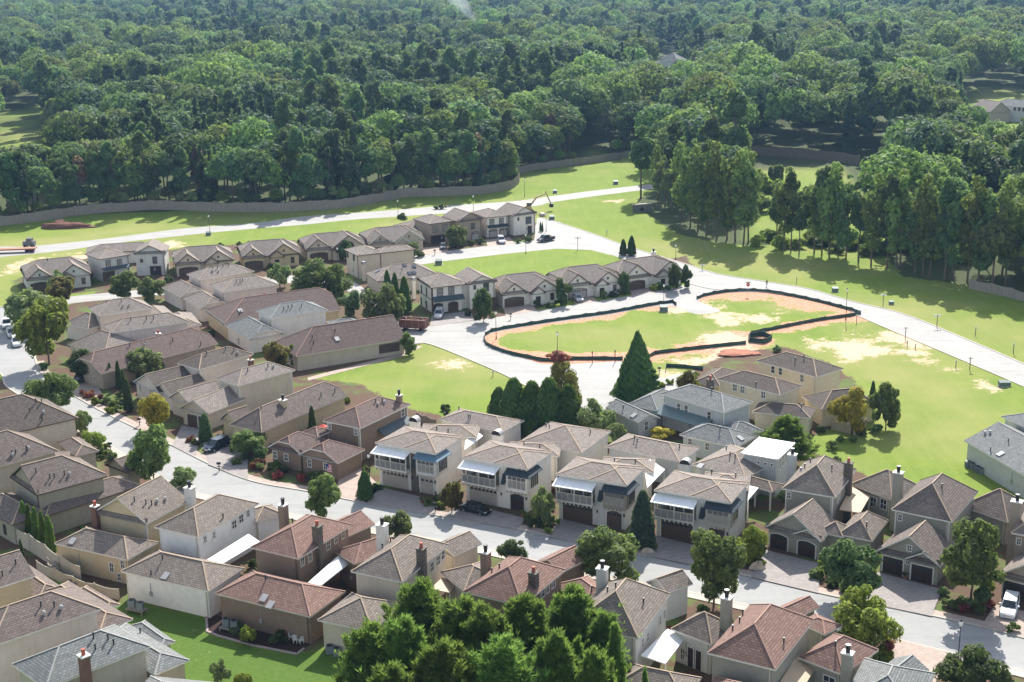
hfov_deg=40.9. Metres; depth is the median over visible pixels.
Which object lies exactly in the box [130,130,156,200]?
pine tree
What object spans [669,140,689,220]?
broadleaf tree
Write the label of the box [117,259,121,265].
window
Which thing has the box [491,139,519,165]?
broadleaf tree
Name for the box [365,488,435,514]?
driveway
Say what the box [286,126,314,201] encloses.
pine tree
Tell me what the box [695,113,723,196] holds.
pine tree
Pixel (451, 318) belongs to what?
driveway
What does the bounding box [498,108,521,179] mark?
pine tree
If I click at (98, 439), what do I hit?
tree
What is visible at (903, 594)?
driveway
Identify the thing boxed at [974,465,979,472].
air conditioner
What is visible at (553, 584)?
window
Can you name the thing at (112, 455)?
garden shrub
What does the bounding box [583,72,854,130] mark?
hill
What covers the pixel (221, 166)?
broadleaf tree
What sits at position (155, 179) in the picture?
pine tree
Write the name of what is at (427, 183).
broadleaf tree
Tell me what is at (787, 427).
broad tree
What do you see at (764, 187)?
undergrowth bush
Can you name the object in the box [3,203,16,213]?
broadleaf tree
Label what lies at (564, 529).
driveway
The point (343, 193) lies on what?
broadleaf tree
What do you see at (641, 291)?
driveway
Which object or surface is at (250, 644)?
bed edging
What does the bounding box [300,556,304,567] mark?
window
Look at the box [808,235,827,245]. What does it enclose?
undergrowth bush
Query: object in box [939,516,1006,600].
street tree
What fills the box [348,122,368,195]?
pine tree
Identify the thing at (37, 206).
broadleaf tree
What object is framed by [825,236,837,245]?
undergrowth bush
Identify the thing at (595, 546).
street tree
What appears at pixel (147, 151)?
broadleaf tree
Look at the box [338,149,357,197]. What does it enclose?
pine tree
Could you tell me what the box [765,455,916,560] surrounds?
brown roofed house
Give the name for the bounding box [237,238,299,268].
gabled townhouse
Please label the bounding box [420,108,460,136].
broadleaf tree
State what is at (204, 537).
window
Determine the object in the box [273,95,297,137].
pine tree
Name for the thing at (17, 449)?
taupe roofed house
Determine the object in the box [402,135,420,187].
pine tree
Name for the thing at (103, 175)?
broadleaf tree
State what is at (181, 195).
broadleaf tree
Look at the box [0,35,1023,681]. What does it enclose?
ground
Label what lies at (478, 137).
dead tree
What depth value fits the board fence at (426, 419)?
240.95 m
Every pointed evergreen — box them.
[383,269,390,285]
[391,272,398,293]
[399,276,412,312]
[572,634,584,665]
[599,621,631,681]
[642,665,648,681]
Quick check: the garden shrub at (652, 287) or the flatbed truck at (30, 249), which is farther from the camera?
the flatbed truck at (30, 249)
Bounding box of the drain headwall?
[631,203,651,212]
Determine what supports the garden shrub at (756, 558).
on the ground
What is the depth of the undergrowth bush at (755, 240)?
380.55 m
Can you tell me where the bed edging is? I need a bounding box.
[205,616,304,654]
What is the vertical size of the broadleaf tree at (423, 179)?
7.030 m
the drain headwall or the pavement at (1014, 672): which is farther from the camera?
the drain headwall
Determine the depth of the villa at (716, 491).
192.21 m
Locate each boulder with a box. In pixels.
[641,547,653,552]
[749,560,764,570]
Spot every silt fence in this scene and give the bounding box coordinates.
[483,299,676,361]
[649,341,745,356]
[665,362,702,372]
[696,288,860,341]
[749,330,771,343]
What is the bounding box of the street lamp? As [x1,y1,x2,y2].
[958,619,962,658]
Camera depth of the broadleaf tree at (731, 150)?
421.56 m
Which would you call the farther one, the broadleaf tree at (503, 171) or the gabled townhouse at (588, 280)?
the broadleaf tree at (503, 171)
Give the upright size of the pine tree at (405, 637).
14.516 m
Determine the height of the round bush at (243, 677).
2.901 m
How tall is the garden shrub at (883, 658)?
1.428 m
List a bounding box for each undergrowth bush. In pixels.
[750,234,766,246]
[756,196,771,211]
[759,182,771,192]
[759,228,770,234]
[762,229,785,239]
[763,175,782,192]
[768,164,783,180]
[770,235,788,248]
[785,238,797,248]
[788,191,805,205]
[790,238,807,248]
[802,232,812,243]
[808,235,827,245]
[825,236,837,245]
[826,242,844,252]
[845,239,857,249]
[854,233,866,244]
[857,244,885,255]
[873,246,884,254]
[881,239,889,253]
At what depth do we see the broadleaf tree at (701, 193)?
393.91 m
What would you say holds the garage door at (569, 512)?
in the villa at (605, 491)
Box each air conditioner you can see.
[127,598,135,607]
[136,600,143,610]
[222,617,229,626]
[230,619,237,627]
[326,644,332,653]
[333,646,340,656]
[964,460,970,467]
[969,462,975,469]
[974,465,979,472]
[978,467,983,474]
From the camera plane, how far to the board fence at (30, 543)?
188.66 m
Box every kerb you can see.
[0,307,1023,638]
[0,372,1023,670]
[423,342,525,385]
[540,217,1023,363]
[690,283,1023,386]
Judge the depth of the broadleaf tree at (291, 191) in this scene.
446.08 m
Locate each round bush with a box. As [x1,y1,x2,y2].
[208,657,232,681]
[233,672,252,681]
[239,624,256,642]
[251,445,266,461]
[496,538,528,557]
[605,422,626,440]
[649,426,675,439]
[668,263,681,288]
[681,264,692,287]
[864,642,880,659]
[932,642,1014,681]
[973,585,991,602]
[984,582,994,590]
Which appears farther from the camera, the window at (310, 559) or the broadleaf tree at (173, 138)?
the broadleaf tree at (173, 138)
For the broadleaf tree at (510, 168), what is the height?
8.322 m
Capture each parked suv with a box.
[11,334,22,346]
[202,434,229,452]
[433,307,443,318]
[497,235,505,243]
[572,293,583,301]
[999,590,1019,618]
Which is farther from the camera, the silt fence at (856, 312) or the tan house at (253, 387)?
the silt fence at (856, 312)
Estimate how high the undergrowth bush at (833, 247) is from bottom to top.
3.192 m
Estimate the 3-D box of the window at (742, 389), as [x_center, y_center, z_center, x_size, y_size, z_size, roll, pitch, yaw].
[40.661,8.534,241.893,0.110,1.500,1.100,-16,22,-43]
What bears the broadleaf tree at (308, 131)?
on the ground
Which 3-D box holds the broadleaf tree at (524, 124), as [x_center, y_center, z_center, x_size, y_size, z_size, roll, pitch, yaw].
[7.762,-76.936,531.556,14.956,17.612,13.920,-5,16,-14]
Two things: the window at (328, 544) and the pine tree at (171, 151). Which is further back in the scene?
the pine tree at (171, 151)
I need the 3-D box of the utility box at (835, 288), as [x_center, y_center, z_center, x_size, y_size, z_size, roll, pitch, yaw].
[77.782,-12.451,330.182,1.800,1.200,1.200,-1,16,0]
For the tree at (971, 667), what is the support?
on the ground
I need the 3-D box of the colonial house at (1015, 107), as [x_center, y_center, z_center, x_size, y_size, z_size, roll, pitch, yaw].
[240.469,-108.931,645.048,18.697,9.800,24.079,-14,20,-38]
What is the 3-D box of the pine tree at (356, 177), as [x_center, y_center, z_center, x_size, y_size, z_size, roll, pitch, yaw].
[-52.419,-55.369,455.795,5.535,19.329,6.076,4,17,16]
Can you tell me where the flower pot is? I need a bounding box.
[902,571,908,579]
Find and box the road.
[0,184,672,256]
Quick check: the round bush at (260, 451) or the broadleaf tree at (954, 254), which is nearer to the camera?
the round bush at (260, 451)
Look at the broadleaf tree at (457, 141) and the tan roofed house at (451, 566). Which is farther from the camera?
the broadleaf tree at (457, 141)
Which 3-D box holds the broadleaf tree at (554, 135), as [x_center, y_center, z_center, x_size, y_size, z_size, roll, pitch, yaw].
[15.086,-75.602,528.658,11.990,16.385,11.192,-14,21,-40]
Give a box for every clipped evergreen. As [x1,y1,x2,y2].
[19,500,24,513]
[25,503,33,534]
[31,506,38,540]
[38,511,45,543]
[44,515,56,552]
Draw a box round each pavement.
[37,360,983,624]
[77,430,1023,677]
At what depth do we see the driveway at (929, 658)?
160.79 m
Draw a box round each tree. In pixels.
[0,145,25,214]
[0,164,14,189]
[2,287,52,326]
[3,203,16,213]
[11,143,51,209]
[11,152,47,212]
[12,199,27,212]
[12,296,70,364]
[19,539,24,557]
[20,141,50,202]
[20,166,63,210]
[21,371,78,406]
[31,201,43,210]
[38,148,58,209]
[42,109,106,182]
[44,276,74,299]
[45,192,62,207]
[47,269,66,285]
[49,140,88,204]
[60,188,80,206]
[61,138,98,185]
[65,163,81,205]
[65,348,89,376]
[71,155,86,205]
[75,409,92,431]
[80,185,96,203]
[81,430,106,446]
[85,151,108,203]
[88,114,113,185]
[90,188,106,203]
[99,140,122,202]
[102,152,122,202]
[102,186,119,201]
[107,270,141,296]
[115,154,145,200]
[115,158,148,200]
[115,361,120,388]
[118,134,151,150]
[118,192,129,201]
[121,368,124,393]
[122,378,133,411]
[125,346,164,377]
[125,423,170,479]
[130,108,156,188]
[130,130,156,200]
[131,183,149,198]
[132,121,154,193]
[136,392,169,426]
[137,277,165,300]
[140,145,167,199]
[143,157,161,189]
[148,189,159,199]
[150,150,190,200]
[151,141,164,187]
[155,132,195,152]
[160,185,176,200]
[164,143,181,201]
[169,466,196,488]
[170,145,191,200]
[175,192,185,200]
[178,133,218,170]
[186,191,197,201]
[189,147,203,187]
[193,140,228,184]
[194,151,219,202]
[197,413,212,441]
[199,112,206,137]
[203,150,218,201]
[203,187,215,198]
[204,146,250,202]
[214,118,229,186]
[215,189,230,202]
[224,115,277,153]
[225,154,246,202]
[230,429,267,455]
[233,149,280,201]
[237,191,252,200]
[242,144,261,155]
[243,148,259,202]
[248,193,261,201]
[252,157,291,202]
[253,139,286,202]
[261,341,290,365]
[266,262,291,287]
[269,187,283,199]
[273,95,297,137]
[273,127,288,202]
[274,153,299,176]
[277,137,297,201]
[286,122,322,185]
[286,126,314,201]
[286,183,303,197]
[289,258,339,295]
[289,344,293,365]
[294,184,311,196]
[297,157,330,200]
[302,146,316,200]
[304,132,350,165]
[305,472,341,517]
[307,126,339,138]
[307,405,316,428]
[310,188,325,200]
[320,146,339,199]
[321,129,342,199]
[321,263,353,299]
[326,115,336,185]
[326,185,337,195]
[329,619,389,681]
[330,108,353,163]
[330,128,350,198]
[335,239,353,259]
[336,186,347,198]
[336,289,360,316]
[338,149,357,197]
[346,119,387,180]
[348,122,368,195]
[348,146,361,197]
[348,187,359,196]
[355,612,433,672]
[356,138,377,194]
[358,181,370,194]
[359,136,397,192]
[359,282,406,320]
[361,145,397,192]
[362,108,414,174]
[362,575,468,644]
[364,136,390,178]
[366,659,417,681]
[373,179,386,192]
[383,128,402,190]
[384,509,412,536]
[386,184,393,190]
[387,111,430,183]
[390,140,413,188]
[390,173,404,186]
[399,129,437,187]
[399,332,416,354]
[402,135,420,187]
[403,634,478,681]
[404,174,417,185]
[409,240,419,255]
[411,128,438,175]
[414,126,434,187]
[417,175,426,187]
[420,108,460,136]
[421,117,458,181]
[423,179,434,187]
[425,592,510,653]
[433,141,449,186]
[435,145,467,185]
[436,128,452,186]
[437,129,479,186]
[438,480,463,511]
[439,171,457,183]
[444,225,467,247]
[445,120,487,179]
[445,598,525,661]
[452,105,472,185]
[460,130,480,181]
[462,179,472,185]
[467,630,554,681]
[470,118,502,139]
[472,287,491,321]
[474,132,485,185]
[476,137,491,185]
[478,139,489,162]
[482,173,491,182]
[485,138,518,181]
[486,133,504,183]
[488,107,499,165]
[488,169,501,180]
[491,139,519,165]
[492,164,507,181]
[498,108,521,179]
[498,591,559,655]
[502,136,515,180]
[503,163,514,180]
[504,162,517,179]
[510,108,531,154]
[511,123,526,144]
[516,135,534,165]
[518,120,541,163]
[521,123,550,163]
[528,127,549,161]
[529,102,568,125]
[530,485,555,525]
[532,626,585,681]
[539,123,564,160]
[539,155,546,160]
[544,113,556,160]
[545,349,582,403]
[545,581,623,651]
[549,104,582,150]
[550,114,585,158]
[552,148,565,157]
[560,112,570,158]
[567,151,574,158]
[573,644,617,681]
[574,525,640,580]
[576,398,615,429]
[580,608,641,674]
[592,106,614,148]
[605,106,635,150]
[609,330,660,401]
[610,138,622,152]
[612,100,648,141]
[616,115,630,151]
[622,95,652,140]
[625,138,634,147]
[628,125,655,198]
[645,119,667,138]
[649,144,666,200]
[651,126,687,153]
[651,160,670,206]
[660,137,674,162]
[661,168,681,212]
[662,114,710,149]
[662,121,687,203]
[667,102,711,136]
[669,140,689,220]
[674,136,692,190]
[675,369,701,387]
[679,138,699,226]
[685,144,709,231]
[686,131,691,146]
[690,139,717,234]
[690,527,746,606]
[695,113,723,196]
[701,140,729,237]
[705,144,738,161]
[715,147,740,239]
[718,87,752,158]
[719,122,752,148]
[720,147,750,242]
[731,149,761,243]
[736,151,763,242]
[736,524,768,562]
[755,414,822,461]
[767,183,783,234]
[773,165,798,249]
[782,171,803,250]
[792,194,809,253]
[803,169,827,252]
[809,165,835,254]
[816,161,846,257]
[818,538,882,595]
[827,385,868,434]
[829,164,854,253]
[831,584,903,646]
[833,174,860,259]
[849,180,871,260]
[856,144,940,256]
[859,172,887,265]
[867,381,900,429]
[869,381,875,396]
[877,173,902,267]
[878,119,936,162]
[880,138,894,165]
[881,114,926,145]
[883,174,912,269]
[888,117,962,160]
[888,168,916,267]
[895,100,918,122]
[897,159,952,191]
[903,179,928,272]
[906,118,978,153]
[909,173,939,274]
[910,150,969,188]
[917,184,947,276]
[932,177,944,261]
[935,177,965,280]
[936,119,972,134]
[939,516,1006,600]
[943,177,970,278]
[944,138,1011,187]
[945,162,984,193]
[948,141,971,220]
[949,173,974,195]
[957,175,988,282]
[959,133,989,151]
[968,177,1001,281]
[968,211,1023,283]
[970,155,1021,193]
[973,119,1014,147]
[975,145,1015,193]
[987,128,1023,148]
[992,176,1023,286]
[996,173,1023,214]
[996,190,1023,275]
[998,139,1023,186]
[1005,118,1023,143]
[1020,242,1023,271]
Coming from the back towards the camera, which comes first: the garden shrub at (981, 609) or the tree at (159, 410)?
the tree at (159, 410)
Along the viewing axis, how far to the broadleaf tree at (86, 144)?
467.70 m
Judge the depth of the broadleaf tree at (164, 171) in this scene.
453.50 m
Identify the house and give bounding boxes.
[0,393,77,450]
[0,430,98,493]
[0,454,140,544]
[0,549,57,606]
[0,581,132,681]
[12,620,189,681]
[54,475,196,583]
[67,297,171,339]
[67,311,201,356]
[73,328,217,389]
[121,494,278,617]
[133,346,253,410]
[145,675,209,681]
[161,263,254,309]
[168,361,294,428]
[183,275,278,321]
[205,287,340,339]
[215,497,392,643]
[219,381,347,448]
[224,300,357,352]
[268,389,410,479]
[276,314,403,370]
[317,517,481,652]
[344,244,435,291]
[411,266,496,312]
[463,544,595,615]
[592,559,724,681]
[606,384,763,458]
[659,52,685,69]
[696,352,873,433]
[707,588,878,681]
[741,437,797,510]
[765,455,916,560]
[852,654,934,681]
[877,465,1023,585]
[964,413,1023,498]
[974,99,1010,121]
[999,99,1023,121]
[1000,493,1023,600]
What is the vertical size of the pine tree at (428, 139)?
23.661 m
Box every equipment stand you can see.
[125,606,147,615]
[218,625,239,633]
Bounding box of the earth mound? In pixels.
[717,349,761,356]
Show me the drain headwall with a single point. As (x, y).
(642, 207)
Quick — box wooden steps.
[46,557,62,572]
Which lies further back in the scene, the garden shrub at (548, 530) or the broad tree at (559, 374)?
the broad tree at (559, 374)
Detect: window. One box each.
[3,524,6,534]
[105,260,110,267]
[108,562,114,572]
[116,572,121,581]
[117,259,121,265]
[119,559,124,568]
[152,256,157,263]
[203,535,206,543]
[212,530,215,539]
[231,519,236,529]
[238,513,243,523]
[272,450,277,458]
[283,453,288,461]
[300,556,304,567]
[307,458,311,467]
[307,552,312,562]
[323,462,327,469]
[326,540,330,550]
[334,535,337,544]
[401,408,404,417]
[430,560,433,572]
[436,554,440,566]
[437,288,442,296]
[441,550,444,561]
[448,286,454,294]
[483,283,488,290]
[489,219,493,224]
[499,217,503,223]
[526,216,531,223]
[540,589,544,598]
[545,585,549,594]
[551,580,555,589]
[641,636,643,649]
[644,420,648,430]
[646,630,648,643]
[659,614,661,626]
[663,608,665,620]
[676,402,680,409]
[680,647,684,660]
[684,404,688,411]
[688,438,692,445]
[705,442,709,450]
[707,411,711,418]
[732,384,737,391]
[740,386,744,393]
[760,391,765,398]
[770,366,774,373]
[778,368,782,375]
[786,491,790,498]
[799,374,803,382]
[822,673,835,681]
[870,495,876,507]
[879,497,887,510]
[897,513,902,521]
[906,544,912,551]
[1016,537,1021,545]
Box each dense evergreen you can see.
[486,386,503,415]
[498,376,526,429]
[515,380,542,435]
[531,376,560,430]
[554,383,581,425]
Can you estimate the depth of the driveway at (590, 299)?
325.67 m
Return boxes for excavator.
[520,191,552,210]
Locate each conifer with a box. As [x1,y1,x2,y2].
[355,469,373,500]
[555,277,573,303]
[617,271,629,293]
[619,239,626,254]
[627,236,636,255]
[629,489,656,549]
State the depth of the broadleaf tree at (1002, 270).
339.90 m
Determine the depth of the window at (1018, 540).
178.86 m
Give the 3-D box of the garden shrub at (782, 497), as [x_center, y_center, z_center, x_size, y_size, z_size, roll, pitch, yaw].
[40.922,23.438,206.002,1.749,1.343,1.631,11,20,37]
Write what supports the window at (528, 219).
in the two storey townhouse at (507, 218)
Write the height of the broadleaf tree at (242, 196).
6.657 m
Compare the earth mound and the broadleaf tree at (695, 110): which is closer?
the earth mound
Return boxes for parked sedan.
[71,375,84,383]
[439,242,446,249]
[459,500,491,515]
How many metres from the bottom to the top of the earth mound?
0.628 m
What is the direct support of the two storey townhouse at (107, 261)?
on the ground
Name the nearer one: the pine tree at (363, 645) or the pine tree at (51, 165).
the pine tree at (363, 645)
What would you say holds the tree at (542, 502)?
on the ground
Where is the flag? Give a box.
[327,464,331,472]
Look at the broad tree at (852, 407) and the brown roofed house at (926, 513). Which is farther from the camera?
the broad tree at (852, 407)
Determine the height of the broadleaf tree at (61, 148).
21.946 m
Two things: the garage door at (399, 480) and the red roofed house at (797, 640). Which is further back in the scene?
the garage door at (399, 480)
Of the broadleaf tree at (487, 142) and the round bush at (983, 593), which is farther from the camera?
the broadleaf tree at (487, 142)
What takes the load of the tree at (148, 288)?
on the ground
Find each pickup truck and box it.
[1,317,11,328]
[6,326,13,337]
[536,234,554,241]
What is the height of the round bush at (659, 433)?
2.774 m
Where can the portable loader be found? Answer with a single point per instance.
(30, 241)
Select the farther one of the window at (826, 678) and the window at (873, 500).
the window at (873, 500)
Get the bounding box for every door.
[30,282,47,290]
[102,270,114,281]
[150,266,161,274]
[179,267,197,275]
[186,412,197,426]
[245,260,263,268]
[310,252,327,260]
[381,469,409,489]
[419,475,434,494]
[430,234,444,243]
[433,303,442,311]
[448,301,458,311]
[469,484,497,506]
[471,231,478,239]
[489,229,496,236]
[491,297,495,306]
[499,228,507,235]
[504,297,523,306]
[509,493,524,510]
[528,225,531,233]
[562,502,593,524]
[568,288,586,298]
[606,510,622,529]
[628,280,644,289]
[660,519,693,542]
[686,645,695,668]
[693,648,702,671]
[708,526,725,539]
[769,532,788,551]
[796,540,816,558]
[881,554,904,576]
[909,562,934,584]
[1001,579,1023,600]
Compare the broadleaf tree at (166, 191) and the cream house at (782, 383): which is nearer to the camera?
the cream house at (782, 383)
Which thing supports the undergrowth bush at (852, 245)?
on the ground
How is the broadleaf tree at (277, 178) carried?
on the ground
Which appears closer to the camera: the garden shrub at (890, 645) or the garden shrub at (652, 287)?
the garden shrub at (890, 645)
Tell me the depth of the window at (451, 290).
316.64 m
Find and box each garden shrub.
[39,362,48,369]
[82,389,94,397]
[90,277,97,282]
[90,396,98,404]
[96,447,103,454]
[96,454,104,459]
[97,393,103,399]
[98,396,110,403]
[101,443,109,448]
[102,449,111,456]
[103,407,114,413]
[105,451,117,459]
[106,400,118,407]
[114,404,122,411]
[164,275,172,281]
[185,435,194,442]
[190,438,200,444]
[206,330,215,335]
[228,621,242,634]
[231,457,241,464]
[240,452,248,459]
[246,559,256,568]
[253,458,265,469]
[255,462,263,468]
[267,469,276,475]
[268,629,287,643]
[269,460,282,469]
[272,469,283,480]
[281,466,289,473]
[296,473,306,481]
[310,470,323,479]
[344,397,350,402]
[362,465,370,470]
[372,483,382,489]
[418,251,424,256]
[423,496,434,505]
[436,501,444,507]
[440,404,449,410]
[464,311,470,315]
[476,238,484,243]
[523,235,532,241]
[523,513,535,521]
[527,517,542,527]
[534,300,540,306]
[544,527,552,533]
[545,302,553,307]
[547,515,559,525]
[551,486,558,493]
[600,290,607,298]
[608,291,618,296]
[617,288,626,293]
[647,539,657,548]
[649,283,657,290]
[654,282,662,288]
[665,379,673,384]
[696,603,710,611]
[752,556,766,564]
[772,344,781,351]
[778,493,784,500]
[808,568,823,579]
[813,565,824,574]
[816,425,825,432]
[824,578,834,588]
[825,440,837,450]
[832,455,842,462]
[835,435,844,441]
[848,435,857,442]
[856,427,867,436]
[868,424,882,432]
[877,644,893,661]
[877,655,887,661]
[880,640,894,654]
[937,586,950,595]
[941,598,951,605]
[949,598,961,609]
[958,594,966,603]
[958,603,970,612]
[967,598,982,608]
[971,602,986,614]
[982,599,995,609]
[1005,621,1020,632]
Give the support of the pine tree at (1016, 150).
on the ground
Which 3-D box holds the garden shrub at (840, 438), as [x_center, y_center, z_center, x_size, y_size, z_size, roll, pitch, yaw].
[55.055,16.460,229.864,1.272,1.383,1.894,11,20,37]
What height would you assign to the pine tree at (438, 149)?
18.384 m
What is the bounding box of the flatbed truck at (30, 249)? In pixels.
[0,247,36,252]
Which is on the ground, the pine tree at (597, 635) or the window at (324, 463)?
the pine tree at (597, 635)
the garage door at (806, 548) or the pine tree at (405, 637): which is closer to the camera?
the pine tree at (405, 637)
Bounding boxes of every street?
[0,308,1023,669]
[56,275,413,332]
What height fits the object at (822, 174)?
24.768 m
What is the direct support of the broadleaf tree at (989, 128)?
on the ground
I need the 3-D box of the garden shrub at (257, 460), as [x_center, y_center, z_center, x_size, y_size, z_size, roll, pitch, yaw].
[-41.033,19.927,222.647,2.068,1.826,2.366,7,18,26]
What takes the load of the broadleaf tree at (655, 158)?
on the ground
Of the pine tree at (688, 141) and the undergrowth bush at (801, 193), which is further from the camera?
the pine tree at (688, 141)
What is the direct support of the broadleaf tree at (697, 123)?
on the ground
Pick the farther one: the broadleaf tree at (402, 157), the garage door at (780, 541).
the broadleaf tree at (402, 157)
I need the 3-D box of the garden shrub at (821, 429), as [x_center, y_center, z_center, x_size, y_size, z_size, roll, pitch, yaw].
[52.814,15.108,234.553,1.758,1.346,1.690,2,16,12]
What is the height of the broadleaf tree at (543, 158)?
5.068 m
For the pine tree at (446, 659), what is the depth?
136.92 m
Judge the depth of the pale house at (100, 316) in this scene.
298.66 m
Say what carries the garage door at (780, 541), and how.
in the brown roofed house at (824, 498)
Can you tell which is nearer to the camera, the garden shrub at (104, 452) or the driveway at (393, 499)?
the driveway at (393, 499)
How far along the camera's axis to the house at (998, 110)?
637.72 m
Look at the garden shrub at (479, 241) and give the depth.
390.37 m
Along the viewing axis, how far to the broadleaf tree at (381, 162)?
460.63 m
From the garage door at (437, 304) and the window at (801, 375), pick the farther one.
the garage door at (437, 304)
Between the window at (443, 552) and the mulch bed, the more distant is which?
the window at (443, 552)
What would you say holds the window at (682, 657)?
in the brown roofed house at (647, 612)
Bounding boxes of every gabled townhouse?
[20,256,91,290]
[172,244,233,276]
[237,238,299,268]
[297,230,364,260]
[358,225,424,250]
[493,271,556,307]
[545,263,619,298]
[603,248,682,289]
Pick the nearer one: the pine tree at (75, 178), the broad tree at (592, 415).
the broad tree at (592, 415)
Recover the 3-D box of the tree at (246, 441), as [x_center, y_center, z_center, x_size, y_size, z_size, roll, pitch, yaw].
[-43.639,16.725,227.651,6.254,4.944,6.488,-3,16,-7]
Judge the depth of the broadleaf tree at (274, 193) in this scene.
445.16 m
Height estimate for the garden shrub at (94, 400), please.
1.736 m
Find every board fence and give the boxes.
[0,172,519,225]
[15,528,81,579]
[36,560,119,599]
[416,412,435,423]
[517,150,653,173]
[749,145,859,164]
[831,417,866,435]
[969,278,1023,300]
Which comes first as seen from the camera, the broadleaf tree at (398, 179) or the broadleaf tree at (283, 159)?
the broadleaf tree at (283, 159)
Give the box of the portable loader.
[22,237,35,246]
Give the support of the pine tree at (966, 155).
on the ground
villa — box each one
[370,406,523,494]
[457,421,610,511]
[551,433,699,529]
[650,444,762,542]
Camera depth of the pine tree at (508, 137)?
488.36 m
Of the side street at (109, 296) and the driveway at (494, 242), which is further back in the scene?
the driveway at (494, 242)
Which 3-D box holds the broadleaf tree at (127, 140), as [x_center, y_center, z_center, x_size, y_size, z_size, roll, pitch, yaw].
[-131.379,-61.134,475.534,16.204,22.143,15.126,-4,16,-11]
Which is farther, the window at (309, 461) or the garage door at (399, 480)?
the window at (309, 461)
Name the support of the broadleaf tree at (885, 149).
on the ground
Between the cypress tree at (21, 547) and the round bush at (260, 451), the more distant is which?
the round bush at (260, 451)
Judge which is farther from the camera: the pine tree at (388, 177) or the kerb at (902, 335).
the pine tree at (388, 177)
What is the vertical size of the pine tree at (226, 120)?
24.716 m
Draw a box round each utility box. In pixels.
[434,258,442,264]
[658,304,668,311]
[831,286,838,291]
[997,380,1007,387]
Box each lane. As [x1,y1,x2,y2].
[410,284,750,409]
[414,218,610,264]
[535,218,1023,385]
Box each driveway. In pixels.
[68,382,103,399]
[134,417,148,430]
[172,425,198,455]
[203,440,247,478]
[308,346,422,379]
[338,468,375,501]
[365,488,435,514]
[422,246,449,254]
[430,311,473,326]
[443,508,524,528]
[486,237,514,246]
[503,304,536,314]
[549,518,621,541]
[573,296,596,303]
[630,288,656,294]
[646,536,698,564]
[751,550,819,592]
[866,572,939,615]
[881,639,948,681]
[982,605,1023,636]
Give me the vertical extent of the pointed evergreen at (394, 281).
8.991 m
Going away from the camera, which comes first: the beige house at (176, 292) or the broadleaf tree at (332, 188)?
the beige house at (176, 292)
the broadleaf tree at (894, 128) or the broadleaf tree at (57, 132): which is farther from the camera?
the broadleaf tree at (57, 132)
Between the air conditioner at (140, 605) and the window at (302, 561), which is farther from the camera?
the window at (302, 561)
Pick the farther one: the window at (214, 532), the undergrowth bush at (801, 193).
the undergrowth bush at (801, 193)
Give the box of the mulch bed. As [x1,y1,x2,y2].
[208,615,310,652]
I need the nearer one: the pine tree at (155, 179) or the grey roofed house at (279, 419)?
the grey roofed house at (279, 419)
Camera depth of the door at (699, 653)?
157.67 m
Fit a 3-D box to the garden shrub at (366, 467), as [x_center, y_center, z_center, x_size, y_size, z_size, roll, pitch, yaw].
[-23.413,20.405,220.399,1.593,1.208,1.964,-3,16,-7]
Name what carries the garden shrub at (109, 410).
on the ground
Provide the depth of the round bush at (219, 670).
155.87 m
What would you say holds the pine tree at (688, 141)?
on the ground
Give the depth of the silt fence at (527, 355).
302.70 m
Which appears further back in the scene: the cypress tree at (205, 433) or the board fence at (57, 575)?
the cypress tree at (205, 433)
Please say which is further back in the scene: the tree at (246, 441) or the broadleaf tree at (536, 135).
the broadleaf tree at (536, 135)
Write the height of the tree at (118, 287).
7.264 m
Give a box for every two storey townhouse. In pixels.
[85,238,169,281]
[393,207,483,243]
[471,202,536,237]
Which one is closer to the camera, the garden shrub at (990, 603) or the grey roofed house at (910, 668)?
the grey roofed house at (910, 668)
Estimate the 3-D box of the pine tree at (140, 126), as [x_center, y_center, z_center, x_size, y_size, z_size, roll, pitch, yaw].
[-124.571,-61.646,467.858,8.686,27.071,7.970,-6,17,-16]
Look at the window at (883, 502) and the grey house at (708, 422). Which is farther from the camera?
the grey house at (708, 422)
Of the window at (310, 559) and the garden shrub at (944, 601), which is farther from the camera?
the window at (310, 559)
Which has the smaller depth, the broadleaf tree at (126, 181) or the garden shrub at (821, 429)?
the garden shrub at (821, 429)
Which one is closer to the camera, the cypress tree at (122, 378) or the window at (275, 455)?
the window at (275, 455)
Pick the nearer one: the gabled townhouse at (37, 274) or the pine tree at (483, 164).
the gabled townhouse at (37, 274)
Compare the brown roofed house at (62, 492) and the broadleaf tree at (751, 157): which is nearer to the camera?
the brown roofed house at (62, 492)
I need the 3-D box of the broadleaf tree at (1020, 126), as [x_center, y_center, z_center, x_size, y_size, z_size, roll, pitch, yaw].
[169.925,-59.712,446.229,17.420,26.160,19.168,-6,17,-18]
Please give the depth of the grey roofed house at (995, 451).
213.38 m
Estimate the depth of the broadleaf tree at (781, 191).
372.43 m
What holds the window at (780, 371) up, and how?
in the cream house at (782, 383)
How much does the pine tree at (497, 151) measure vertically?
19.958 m
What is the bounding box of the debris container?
[398,316,428,330]

